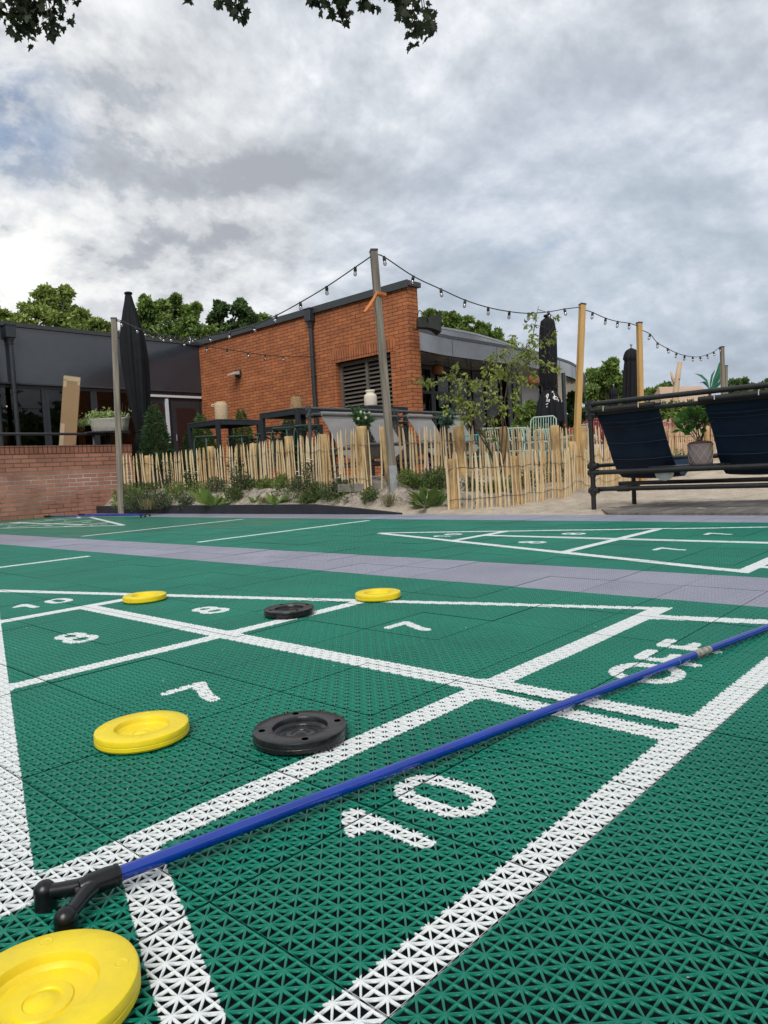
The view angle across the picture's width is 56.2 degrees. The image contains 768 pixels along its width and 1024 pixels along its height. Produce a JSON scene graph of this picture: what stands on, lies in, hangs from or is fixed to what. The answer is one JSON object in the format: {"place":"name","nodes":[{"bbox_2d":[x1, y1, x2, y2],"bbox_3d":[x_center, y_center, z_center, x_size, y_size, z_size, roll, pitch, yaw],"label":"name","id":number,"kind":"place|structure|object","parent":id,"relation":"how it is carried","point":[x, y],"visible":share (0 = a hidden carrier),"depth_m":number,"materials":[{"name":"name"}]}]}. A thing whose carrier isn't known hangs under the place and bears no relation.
{"place":"outdoors","nodes":[
{"label":"outdoors","id":0,"kind":"place"},
{"bbox_2d":[84,430,131,444],"bbox_3d":[-4.459,-0.835,11.702,0.750,0.925,0.750,0,5,43],"label":"round table","id":1,"kind":"object","parent":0,"point":[108,441],"visible":0.35,"depth_m":11.50,"materials":[{"name":"metal"}]},
{"bbox_2d":[78,404,131,430],"bbox_3d":[-4.550,-1.511,11.631,0.960,0.441,0.362,-3,3,0],"label":"planter","id":2,"kind":"object","parent":1,"relation":"on","point":[96,421],"visible":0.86,"depth_m":11.53,"materials":[{"name":"white concrete"}]},
{"bbox_2d":[0,513,412,544],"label":"court floor","id":3,"kind":"structure","parent":0,"point":[49,528],"depth_m":7.41,"materials":[{"name":"plastic"}]},
{"bbox_2d":[0,514,767,1023],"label":"court floor","id":4,"kind":"structure","parent":0,"point":[76,628],"depth_m":1.15,"materials":[{"name":"plastic"}]},
{"bbox_2d":[0,929,140,1023],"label":"game disc","id":5,"kind":"object","parent":4,"relation":"on","point":[83,976],"visible":1,"depth_m":0.62,"materials":[{"name":"yellow plastic"}]},
{"bbox_2d":[93,710,189,754],"bbox_3d":[-0.412,0.374,1.228,0.155,0.023,0.155,-1,4,34],"label":"game disc","id":6,"kind":"object","parent":4,"relation":"on","point":[141,732],"visible":1,"depth_m":1.20,"materials":[{"name":"yellow plastic"}]},
{"bbox_2d":[122,591,166,603],"bbox_3d":[-0.885,0.315,2.663,0.155,0.023,0.155,-3,3,-3],"label":"game disc","id":7,"kind":"object","parent":4,"relation":"on","point":[143,597],"visible":1,"depth_m":2.62,"materials":[{"name":"yellow plastic"}]},
{"bbox_2d":[264,603,313,618],"bbox_3d":[-0.295,0.308,2.243,0.155,0.023,0.155,-2,3,14],"label":"game disc","id":8,"kind":"object","parent":4,"relation":"on","point":[289,611],"visible":1,"depth_m":2.20,"materials":[{"name":"black plastic"}]},
{"bbox_2d":[252,710,347,755],"bbox_3d":[-0.137,0.362,1.183,0.155,0.023,0.155,-1,4,31],"label":"game disc","id":9,"kind":"object","parent":4,"relation":"on","point":[301,733],"visible":1,"depth_m":1.16,"materials":[{"name":"black plastic"}]},
{"bbox_2d":[355,588,400,601],"bbox_3d":[-0.020,0.281,2.444,0.155,0.023,0.155,-1,4,26],"label":"game disc","id":10,"kind":"object","parent":4,"relation":"on","point":[378,595],"visible":1,"depth_m":2.40,"materials":[{"name":"yellow plastic"}]},
{"bbox_2d":[33,624,767,931],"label":"cue","id":11,"kind":"object","parent":4,"relation":"on","point":[84,890],"visible":0.98,"depth_m":0.88,"materials":[{"name":"blue metal"}]},
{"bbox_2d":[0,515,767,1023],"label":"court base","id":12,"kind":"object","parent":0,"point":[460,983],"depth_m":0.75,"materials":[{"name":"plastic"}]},
{"bbox_2d":[110,317,124,513],"bbox_3d":[-3.789,-1.312,10.247,0.086,2.930,0.086,-2,-2,-13],"label":"light post","id":13,"kind":"object","parent":12,"relation":"on","point":[117,413],"visible":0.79,"depth_m":10.22,"materials":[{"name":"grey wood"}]},
{"bbox_2d":[116,320,313,360],"bbox_3d":[-2.434,-2.750,12.088,0.383,0.333,4.577,-1,4,32],"label":"string light","id":14,"kind":"object","parent":13,"relation":"hanging from","point":[163,338],"visible":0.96,"depth_m":11.60,"materials":[{"name":"black"}]},
{"bbox_2d":[0,0,437,54],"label":"maple tree","id":15,"kind":"object","parent":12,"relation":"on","point":[26,12],"visible":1,"depth_m":5.91,"materials":[{"name":"green plant"}]},
{"bbox_2d":[0,0,767,455],"label":"sky","id":16,"kind":"structure","parent":0,"point":[610,156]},
{"bbox_2d":[104,458,767,514],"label":"sand ground","id":17,"kind":"structure","parent":0,"point":[577,502],"depth_m":7.44,"materials":[{"name":"sand"}]},
{"bbox_2d":[6,282,119,333],"bbox_3d":[-11.772,-4.604,27.226,4.129,8.338,2.485,-3,3,-2],"label":"tree","id":18,"kind":"object","parent":17,"relation":"on","point":[49,306],"visible":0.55,"depth_m":26.67,"materials":[{"name":"green plant"}]},
{"bbox_2d":[0,444,133,520],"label":"brick wall","id":19,"kind":"structure","parent":17,"relation":"on","point":[51,480],"depth_m":10.74,"materials":[{"name":"brick"}]},
{"bbox_2d":[111,482,144,508],"bbox_3d":[-3.740,-0.240,10.483,0.522,0.425,0.537,0,5,43],"label":"bushy weed","id":20,"kind":"object","parent":17,"relation":"on","point":[125,491],"visible":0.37,"depth_m":10.43,"materials":[{"name":"green plant"}]},
{"bbox_2d":[122,493,143,511],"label":"bushy weed","id":21,"kind":"object","parent":17,"relation":"on","point":[132,500],"visible":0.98,"depth_m":9.72,"materials":[{"name":"green plant"}]},
{"bbox_2d":[135,402,177,485],"bbox_3d":[-3.738,-1.120,11.839,0.781,1.399,0.773,0,5,43],"label":"spruce","id":22,"kind":"object","parent":17,"relation":"on","point":[145,447],"visible":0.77,"depth_m":11.72,"materials":[{"name":"green plant"}]},
{"bbox_2d":[149,491,172,508],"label":"bushy weed","id":23,"kind":"object","parent":17,"relation":"on","point":[161,499],"visible":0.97,"depth_m":9.71,"materials":[{"name":"green plant"}]},
{"bbox_2d":[162,479,187,500],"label":"bushy weed","id":24,"kind":"object","parent":17,"relation":"on","point":[175,491],"visible":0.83,"depth_m":10.15,"materials":[{"name":"green plant"}]},
{"bbox_2d":[136,292,218,340],"bbox_3d":[-7.243,-4.104,25.049,3.448,7.106,1.816,-3,3,-1],"label":"tree","id":25,"kind":"object","parent":17,"relation":"on","point":[169,310],"visible":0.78,"depth_m":24.57,"materials":[{"name":"green plant"}]},
{"bbox_2d":[193,435,224,484],"bbox_3d":[-2.722,-0.795,11.108,0.350,0.749,0.350,-1,4,31],"label":"bar stool","id":26,"kind":"object","parent":17,"relation":"on","point":[206,437],"visible":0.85,"depth_m":11.04,"materials":[{"name":"green metal"}]},
{"bbox_2d":[190,486,232,506],"bbox_3d":[-2.184,-0.195,9.060,0.465,0.287,0.472,0,5,43],"label":"leafy rosette","id":27,"kind":"object","parent":17,"relation":"on","point":[204,496],"visible":1,"depth_m":8.97,"materials":[{"name":"green plant"}]},
{"bbox_2d":[205,476,227,491],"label":"bushy weed","id":28,"kind":"object","parent":17,"relation":"on","point":[217,485],"visible":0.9,"depth_m":9.95,"materials":[{"name":"green plant"}]},
{"bbox_2d":[187,419,262,480],"bbox_3d":[-2.647,-0.997,12.063,0.870,1.029,0.870,0,5,43],"label":"bar table","id":29,"kind":"object","parent":17,"relation":"on","point":[218,425],"visible":0.6,"depth_m":11.94,"materials":[{"name":"metal"}]},
{"bbox_2d":[211,401,228,418],"bbox_3d":[-2.664,-1.649,11.763,0.232,0.298,0.224,0,5,43],"label":"lantern","id":30,"kind":"object","parent":29,"relation":"on","point":[221,409],"visible":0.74,"depth_m":11.67,"materials":[{"name":"ceramic"}]},
{"bbox_2d":[205,297,259,333],"bbox_3d":[-5.292,-4.237,25.998,1.902,7.048,1.643,0,5,43],"label":"tree","id":31,"kind":"object","parent":17,"relation":"on","point":[241,310],"visible":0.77,"depth_m":25.66,"materials":[{"name":"green plant"}]},
{"bbox_2d":[222,485,244,502],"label":"bushy weed","id":32,"kind":"object","parent":17,"relation":"on","point":[233,492],"visible":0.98,"depth_m":9.10,"materials":[{"name":"green plant"}]},
{"bbox_2d":[225,458,246,494],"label":"flowering weed","id":33,"kind":"object","parent":17,"relation":"on","point":[231,475],"visible":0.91,"depth_m":9.24,"materials":[{"name":"green plant"}]},
{"bbox_2d":[226,435,249,482],"bbox_3d":[-2.311,-0.841,11.508,0.350,0.749,0.350,-2,3,14],"label":"bar stool","id":34,"kind":"object","parent":17,"relation":"on","point":[239,436],"visible":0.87,"depth_m":11.40,"materials":[{"name":"green metal"}]},
{"bbox_2d":[228,407,254,476],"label":"spruce","id":35,"kind":"object","parent":17,"relation":"on","point":[240,431],"visible":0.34,"depth_m":13.24,"materials":[{"name":"green plant"}]},
{"bbox_2d":[123,426,372,496],"bbox_3d":[-1.970,-0.522,9.657,5.488,0.843,0.566,0,5,43],"label":"paling fence","id":36,"kind":"object","parent":17,"relation":"on","point":[322,453],"visible":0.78,"depth_m":9.04,"materials":[{"name":"beige wood"}]},
{"bbox_2d":[96,504,401,515],"bbox_3d":[-2.143,-0.021,9.052,6.280,0.142,0.048,0,5,43],"label":"bed edging","id":37,"kind":"object","parent":17,"relation":"on","point":[275,509],"visible":0.67,"depth_m":8.46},
{"bbox_2d":[254,433,278,478],"bbox_3d":[-1.829,-0.852,11.258,0.350,0.749,0.350,-4,3,-9],"label":"bar stool","id":38,"kind":"object","parent":17,"relation":"on","point":[258,435],"visible":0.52,"depth_m":11.10,"materials":[{"name":"green metal"}]},
{"bbox_2d":[258,492,289,503],"bbox_3d":[-1.276,-0.162,8.494,0.319,0.166,0.412,0,5,43],"label":"leafy rosette","id":39,"kind":"object","parent":17,"relation":"on","point":[272,499],"visible":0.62,"depth_m":8.48,"materials":[{"name":"green plant"}]},
{"bbox_2d":[270,472,288,489],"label":"bushy weed","id":40,"kind":"object","parent":17,"relation":"on","point":[276,481],"visible":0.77,"depth_m":8.95,"materials":[{"name":"green plant"}]},
{"bbox_2d":[271,427,300,466],"bbox_3d":[-1.382,-0.809,10.108,0.350,0.749,0.350,-1,4,26],"label":"bar stool","id":41,"kind":"object","parent":17,"relation":"on","point":[282,429],"visible":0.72,"depth_m":10.03,"materials":[{"name":"green metal"}]},
{"bbox_2d":[275,419,297,477],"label":"spruce","id":42,"kind":"object","parent":17,"relation":"on","point":[290,421],"visible":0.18,"depth_m":13.25,"materials":[{"name":"green plant"}]},
{"bbox_2d":[266,424,322,463],"bbox_3d":[-1.668,-1.099,13.315,0.800,0.979,0.800,0,5,43],"label":"bar table","id":43,"kind":"object","parent":17,"relation":"on","point":[269,429],"visible":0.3,"depth_m":13.11,"materials":[{"name":"metal"}]},
{"bbox_2d":[259,408,343,478],"bbox_3d":[-1.233,-1.003,10.863,0.870,1.029,0.870,0,5,43],"label":"bar table","id":44,"kind":"object","parent":17,"relation":"on","point":[298,415],"visible":0.52,"depth_m":10.75,"materials":[{"name":"metal"}]},
{"bbox_2d":[0,279,603,483],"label":"cafe building","id":45,"kind":"structure","parent":17,"relation":"on","point":[337,339],"depth_m":14.91,"materials":[{"name":"orange brick"}]},
{"bbox_2d":[0,384,48,445],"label":"window","id":46,"kind":"structure","parent":45,"relation":"in","point":[31,398],"depth_m":14.15,"materials":[{"name":"glass"}]},
{"bbox_2d":[44,386,96,444],"bbox_3d":[-6.412,-1.512,14.824,0.070,2.100,0.996,0,5,43],"label":"window","id":47,"kind":"structure","parent":45,"relation":"in","point":[53,394],"depth_m":14.62,"materials":[{"name":"glass"}]},
{"bbox_2d":[93,388,141,483],"bbox_3d":[-5.747,-1.590,15.540,0.070,2.100,0.956,0,5,43],"label":"window","id":48,"kind":"structure","parent":45,"relation":"in","point":[102,397],"depth_m":15.46,"materials":[{"name":"glass"}]},
{"bbox_2d":[170,401,201,480],"bbox_3d":[-4.546,-1.644,16.705,0.097,1.840,0.740,0,5,43],"label":"door","id":49,"kind":"structure","parent":45,"relation":"in","point":[183,413],"depth_m":16.57,"materials":[{"name":"metal"}]},
{"bbox_2d":[340,354,392,442],"bbox_3d":[-0.242,-2.068,13.550,1.430,1.630,0.150,0,5,43],"label":"louvred window","id":50,"kind":"structure","parent":45,"relation":"in","point":[356,377],"depth_m":13.67,"materials":[{"name":"black"}]},
{"bbox_2d":[413,310,441,335],"bbox_3d":[0.717,-3.252,12.322,0.462,0.382,0.346,0,3,-10],"label":"horn loudspeaker","id":51,"kind":"object","parent":45,"relation":"attached to","point":[433,324],"visible":1,"depth_m":12.23,"materials":[{"name":"metal"}]},
{"bbox_2d":[421,366,434,468],"bbox_3d":[0.927,-2.224,17.090,0.081,2.480,0.770,0,5,43],"label":"window","id":52,"kind":"structure","parent":45,"relation":"in","point":[426,371],"depth_m":17.21,"materials":[{"name":"black glass"}]},
{"bbox_2d":[432,368,453,466],"bbox_3d":[1.452,-2.286,17.656,0.081,2.480,0.770,0,5,43],"label":"window","id":53,"kind":"structure","parent":45,"relation":"in","point":[439,389],"depth_m":17.60,"materials":[{"name":"black glass"}]},
{"bbox_2d":[452,369,474,467],"bbox_3d":[1.977,-2.348,18.223,0.081,2.480,0.770,0,5,43],"label":"window","id":54,"kind":"structure","parent":45,"relation":"in","point":[463,393],"depth_m":18.27,"materials":[{"name":"black glass"}]},
{"bbox_2d":[470,371,490,465],"bbox_3d":[2.529,-2.414,18.831,0.080,2.480,0.633,0,5,45],"label":"window","id":55,"kind":"structure","parent":45,"relation":"in","point":[476,395],"depth_m":18.79,"materials":[{"name":"black glass"}]},
{"bbox_2d":[487,372,502,465],"bbox_3d":[2.978,-2.465,19.281,0.080,2.480,0.633,0,5,45],"label":"window","id":56,"kind":"structure","parent":45,"relation":"in","point":[499,385],"depth_m":19.29,"materials":[{"name":"black glass"}]},
{"bbox_2d":[293,424,319,479],"bbox_3d":[-1.040,-0.813,9.858,0.350,0.749,0.350,-2,4,20],"label":"bar stool","id":57,"kind":"object","parent":17,"relation":"on","point":[314,426],"visible":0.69,"depth_m":9.76,"materials":[{"name":"green metal"}]},
{"bbox_2d":[295,458,318,495],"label":"flowering weed","id":58,"kind":"object","parent":17,"relation":"on","point":[305,480],"visible":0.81,"depth_m":8.34,"materials":[{"name":"green plant"}]},
{"bbox_2d":[297,490,316,503],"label":"bushy weed","id":59,"kind":"object","parent":17,"relation":"on","point":[309,499],"visible":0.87,"depth_m":8.05,"materials":[{"name":"green plant"}]},
{"bbox_2d":[111,466,532,507],"bbox_3d":[-1.507,-0.271,9.147,6.937,0.501,1.507,-1,4,34],"label":"ground cover","id":60,"kind":"object","parent":17,"relation":"on","point":[247,484],"visible":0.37,"depth_m":8.74,"materials":[{"name":"green plant"}]},
{"bbox_2d":[318,479,343,501],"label":"bushy weed","id":61,"kind":"object","parent":17,"relation":"on","point":[328,494],"visible":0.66,"depth_m":8.00,"materials":[{"name":"green plant"}]},
{"bbox_2d":[337,482,387,492],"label":"stone kerb","id":62,"kind":"structure","parent":17,"relation":"on","point":[358,487],"depth_m":7.77,"materials":[{"name":"stone"}]},
{"bbox_2d":[329,405,409,477],"bbox_3d":[-0.217,-1.073,11.113,0.870,1.029,0.870,0,5,43],"label":"bar table","id":63,"kind":"object","parent":17,"relation":"on","point":[371,436],"visible":0.36,"depth_m":11.06,"materials":[{"name":"metal"}]},
{"bbox_2d":[364,390,376,405],"bbox_3d":[-0.201,-1.687,10.662,0.190,0.236,0.192,0,5,43],"label":"vase","id":64,"kind":"object","parent":63,"relation":"on","point":[370,397],"visible":0.86,"depth_m":10.59,"materials":[{"name":"ceramic"}]},
{"bbox_2d":[359,485,379,504],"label":"bushy weed","id":65,"kind":"object","parent":17,"relation":"on","point":[370,496],"visible":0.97,"depth_m":7.51,"materials":[{"name":"green plant"}]},
{"bbox_2d":[305,405,444,483],"bbox_3d":[-0.075,-0.859,8.950,0.863,0.960,1.590,0,5,43],"label":"sling bench","id":66,"kind":"object","parent":17,"relation":"on","point":[335,422],"visible":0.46,"depth_m":8.84,"materials":[{"name":"grey fabric"}]},
{"bbox_2d":[348,404,377,442],"bbox_3d":[-0.247,-1.047,8.610,0.355,0.506,0.243,-4,3,-10],"label":"leafy plant","id":67,"kind":"object","parent":66,"relation":"on","point":[358,412],"visible":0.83,"depth_m":8.59,"materials":[{"name":"green plant"}]},
{"bbox_2d":[369,248,397,491],"bbox_3d":[0.003,-1.395,7.473,0.086,2.686,0.086,-5,-1,-13],"label":"light post","id":68,"kind":"object","parent":17,"relation":"on","point":[386,404],"visible":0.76,"depth_m":7.44,"materials":[{"name":"grey wood"}]},
{"bbox_2d":[119,257,369,344],"bbox_3d":[-1.976,-2.434,8.866,4.602,0.647,0.094,-1,4,37],"label":"string light","id":69,"kind":"object","parent":68,"relation":"hanging from","point":[253,326],"visible":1,"depth_m":8.57,"materials":[{"name":"black"}]},
{"bbox_2d":[378,254,579,320],"bbox_3d":[1.273,-2.575,8.558,3.404,0.500,0.075,-6,4,-38],"label":"string light","id":70,"kind":"object","parent":68,"relation":"hanging from","point":[441,290],"visible":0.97,"depth_m":8.28,"materials":[{"name":"black"}]},
{"bbox_2d":[379,489,400,506],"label":"grass tuft","id":71,"kind":"object","parent":17,"relation":"on","point":[389,498],"visible":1,"depth_m":7.26,"materials":[{"name":"plant"}]},
{"bbox_2d":[396,466,419,488],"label":"bushy weed","id":72,"kind":"object","parent":17,"relation":"on","point":[407,477],"visible":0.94,"depth_m":7.40,"materials":[{"name":"green plant"}]},
{"bbox_2d":[406,485,445,501],"bbox_3d":[0.411,-0.187,7.308,0.522,0.197,0.453,0,5,43],"label":"leafy rosette","id":73,"kind":"object","parent":17,"relation":"on","point":[414,495],"visible":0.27,"depth_m":7.19,"materials":[{"name":"green plant"}]},
{"bbox_2d":[406,489,446,507],"bbox_3d":[0.434,-0.129,7.071,0.442,0.188,0.363,-4,4,-22],"label":"leafy rosette","id":74,"kind":"object","parent":17,"relation":"on","point":[436,498],"visible":1,"depth_m":7.02,"materials":[{"name":"green plant"}]},
{"bbox_2d":[424,465,446,489],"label":"bushy weed","id":75,"kind":"object","parent":17,"relation":"on","point":[440,474],"visible":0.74,"depth_m":7.61,"materials":[{"name":"green plant"}]},
{"bbox_2d":[395,409,511,472],"bbox_3d":[1.002,-0.985,10.113,0.863,0.960,1.590,0,5,43],"label":"sling bench","id":76,"kind":"object","parent":17,"relation":"on","point":[418,420],"visible":0.35,"depth_m":10.00,"materials":[{"name":"grey fabric"}]},
{"bbox_2d":[435,407,457,441],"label":"leafy plant","id":77,"kind":"object","parent":76,"relation":"on","point":[445,422],"visible":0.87,"depth_m":9.56,"materials":[{"name":"green plant"}]},
{"bbox_2d":[420,308,515,345],"bbox_3d":[4.555,-6.459,38.615,5.385,8.933,2.252,-3,3,-2],"label":"tree","id":78,"kind":"object","parent":17,"relation":"on","point":[453,319],"visible":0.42,"depth_m":37.78,"materials":[{"name":"green plant"}]},
{"bbox_2d":[379,425,586,488],"bbox_3d":[1.369,-0.617,8.771,3.677,0.888,0.182,-6,4,-40],"label":"paling fence","id":79,"kind":"object","parent":17,"relation":"on","point":[459,442],"visible":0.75,"depth_m":8.55,"materials":[{"name":"beige wood"}]},
{"bbox_2d":[406,306,562,476],"bbox_3d":[1.191,-1.323,8.244,1.870,1.964,0.970,-3,3,1],"label":"sapling","id":80,"kind":"object","parent":17,"relation":"on","point":[502,372],"visible":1,"depth_m":8.13,"materials":[{"name":"green plant"}]},
{"bbox_2d":[510,399,546,447],"bbox_3d":[3.159,-1.699,15.561,0.863,1.464,0.609,-3,3,1],"label":"shrub","id":81,"kind":"object","parent":17,"relation":"on","point":[526,416],"visible":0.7,"depth_m":15.45,"materials":[{"name":"green plant"}]},
{"bbox_2d":[521,415,556,452],"bbox_3d":[2.372,-1.032,10.882,0.493,0.858,0.533,-2,4,25],"label":"garden chair","id":82,"kind":"object","parent":17,"relation":"on","point":[553,416],"visible":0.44,"depth_m":11.05,"materials":[{"name":"green metal"}]},
{"bbox_2d":[445,441,638,509],"bbox_3d":[2.387,-0.486,8.837,0.428,0.747,5.256,0,4,39],"label":"paling fence","id":83,"kind":"object","parent":17,"relation":"on","point":[571,472],"visible":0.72,"depth_m":7.49,"materials":[{"name":"beige wood"}]},
{"bbox_2d":[530,314,564,465],"bbox_3d":[2.867,-2.112,12.503,0.600,2.595,0.600,1,5,43],"label":"parasol","id":84,"kind":"object","parent":17,"relation":"on","point":[549,402],"visible":0.85,"depth_m":12.36,"materials":[{"name":"black fabric"}]},
{"bbox_2d":[559,390,587,445],"bbox_3d":[6.142,-2.843,24.060,1.716,2.479,1.291,-3,3,-6],"label":"shrub","id":85,"kind":"object","parent":17,"relation":"on","point":[570,401],"visible":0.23,"depth_m":23.90,"materials":[{"name":"green plant"}]},
{"bbox_2d":[573,303,586,471],"bbox_3d":[2.583,-1.558,9.546,0.080,2.446,0.080,4,-3,-13],"label":"light post","id":86,"kind":"object","parent":17,"relation":"on","point":[579,374],"visible":0.79,"depth_m":9.53,"materials":[{"name":"brown wood"}]},
{"bbox_2d":[582,356,622,457],"bbox_3d":[9.966,-4.528,33.254,3.154,5.141,2.830,0,5,43],"label":"tree","id":87,"kind":"object","parent":17,"relation":"on","point":[606,376],"visible":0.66,"depth_m":32.60,"materials":[{"name":"green plant"}]},
{"bbox_2d":[622,343,637,404],"bbox_3d":[5.255,-2.341,15.307,0.600,2.465,0.600,2,5,43],"label":"parasol","id":88,"kind":"object","parent":17,"relation":"on","point":[629,387],"visible":0.51,"depth_m":15.15,"materials":[{"name":"black fabric"}]},
{"bbox_2d":[636,321,645,480],"bbox_3d":[3.891,-1.556,10.900,0.078,2.637,0.078,-1,0,-13],"label":"light post","id":89,"kind":"object","parent":17,"relation":"on","point":[639,349],"visible":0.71,"depth_m":10.87,"materials":[{"name":"brown wood"}]},
{"bbox_2d":[586,426,718,481],"bbox_3d":[5.247,-0.982,12.168,6.708,0.982,0.269,-6,4,-39],"label":"paling fence","id":90,"kind":"object","parent":17,"relation":"on","point":[706,436],"visible":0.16,"depth_m":11.98,"materials":[{"name":"beige wood"}]},
{"bbox_2d":[644,383,669,402],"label":"tree","id":91,"kind":"object","parent":17,"relation":"on","point":[650,391],"visible":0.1,"depth_m":41.71,"materials":[{"name":"green plant"}]},
{"bbox_2d":[670,361,681,451],"bbox_3d":[7.112,-2.554,17.504,0.239,2.194,0.387,0,5,43],"label":"climbing log","id":92,"kind":"object","parent":17,"relation":"on","point":[676,382],"visible":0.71,"depth_m":17.45,"materials":[{"name":"wood"}]},
{"bbox_2d":[585,382,767,509],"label":"sling bench","id":93,"kind":"object","parent":17,"relation":"on","point":[636,440],"visible":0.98,"depth_m":5.67,"materials":[{"name":"blue fabric"}]},
{"bbox_2d":[671,401,712,464],"bbox_3d":[2.421,-0.622,5.621,0.342,0.499,0.201,-2,4,19],"label":"potted plant","id":94,"kind":"object","parent":93,"relation":"on","point":[700,450],"visible":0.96,"depth_m":5.58,"materials":[{"name":"green plant"}]},
{"bbox_2d":[650,386,714,455],"bbox_3d":[8.404,-2.409,20.480,1.550,2.360,1.500,-3,3,0],"label":"play hut","id":95,"kind":"object","parent":17,"relation":"on","point":[661,390],"visible":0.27,"depth_m":20.09,"materials":[{"name":"wood"}]},
{"bbox_2d":[660,396,707,433],"bbox_3d":[7.832,-1.971,17.535,2.942,1.713,1.152,-4,3,-10],"label":"hedge","id":96,"kind":"object","parent":17,"relation":"on","point":[667,413],"visible":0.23,"depth_m":17.15,"materials":[{"name":"green plant"}]},
{"bbox_2d":[696,362,719,438],"bbox_3d":[7.668,-2.280,16.660,0.725,2.442,0.497,-4,3,-10],"label":"banana plant","id":97,"kind":"object","parent":17,"relation":"on","point":[715,383],"visible":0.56,"depth_m":16.63,"materials":[{"name":"green plant"}]},
{"bbox_2d":[720,346,725,393],"bbox_3d":[7.028,-2.130,14.900,0.076,2.594,0.076,-1,0,-13],"label":"light post","id":98,"kind":"object","parent":17,"relation":"on","point":[722,368],"visible":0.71,"depth_m":14.87,"materials":[{"name":"grey wood"}]},
{"bbox_2d":[643,330,721,361],"bbox_3d":[5.450,-2.949,12.907,0.070,0.508,5.072,-1,4,38],"label":"string light","id":99,"kind":"object","parent":98,"relation":"hanging from","point":[676,353],"visible":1,"depth_m":12.33,"materials":[{"name":"black"}]},
{"bbox_2d":[728,376,753,393],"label":"tree","id":100,"kind":"object","parent":17,"relation":"on","point":[744,380],"visible":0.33,"depth_m":54.45,"materials":[{"name":"green plant"}]},
{"bbox_2d":[601,500,767,515],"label":"path","id":101,"kind":"structure","parent":0,"point":[759,508],"depth_m":5.48,"materials":[{"name":"concrete"}]},
{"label":"terrace paving","id":102,"kind":"structure","parent":0,"visible":0},
{"bbox_2d":[0,433,127,444],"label":"handrail","id":103,"kind":"object","parent":102,"relation":"on","point":[93,436],"visible":0.49,"depth_m":11.14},
{"bbox_2d":[59,375,80,444],"bbox_3d":[-5.009,-1.234,11.424,0.248,1.822,0.142,4,4,-22],"label":"cardboard box","id":104,"kind":"object","parent":102,"relation":"on","point":[70,405],"visible":0.69,"depth_m":11.34,"materials":[{"name":"cardboard"}]},
{"bbox_2d":[119,291,170,487],"bbox_3d":[-4.168,-2.058,12.183,0.600,3.285,0.600,-1,5,43],"label":"parasol","id":105,"kind":"object","parent":102,"relation":"on","point":[134,357],"visible":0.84,"depth_m":12.03,"materials":[{"name":"black fabric"}]},
{"bbox_2d":[178,429,198,482],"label":"spruce","id":106,"kind":"object","parent":102,"relation":"on","point":[185,446],"visible":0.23,"depth_m":13.14,"materials":[{"name":"green plant"}]},
{"bbox_2d":[185,412,217,482],"bbox_3d":[-3.249,-1.157,12.938,0.660,1.292,0.717,0,5,43],"label":"spruce","id":107,"kind":"object","parent":102,"relation":"on","point":[201,443],"visible":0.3,"depth_m":12.85,"materials":[{"name":"green plant"}]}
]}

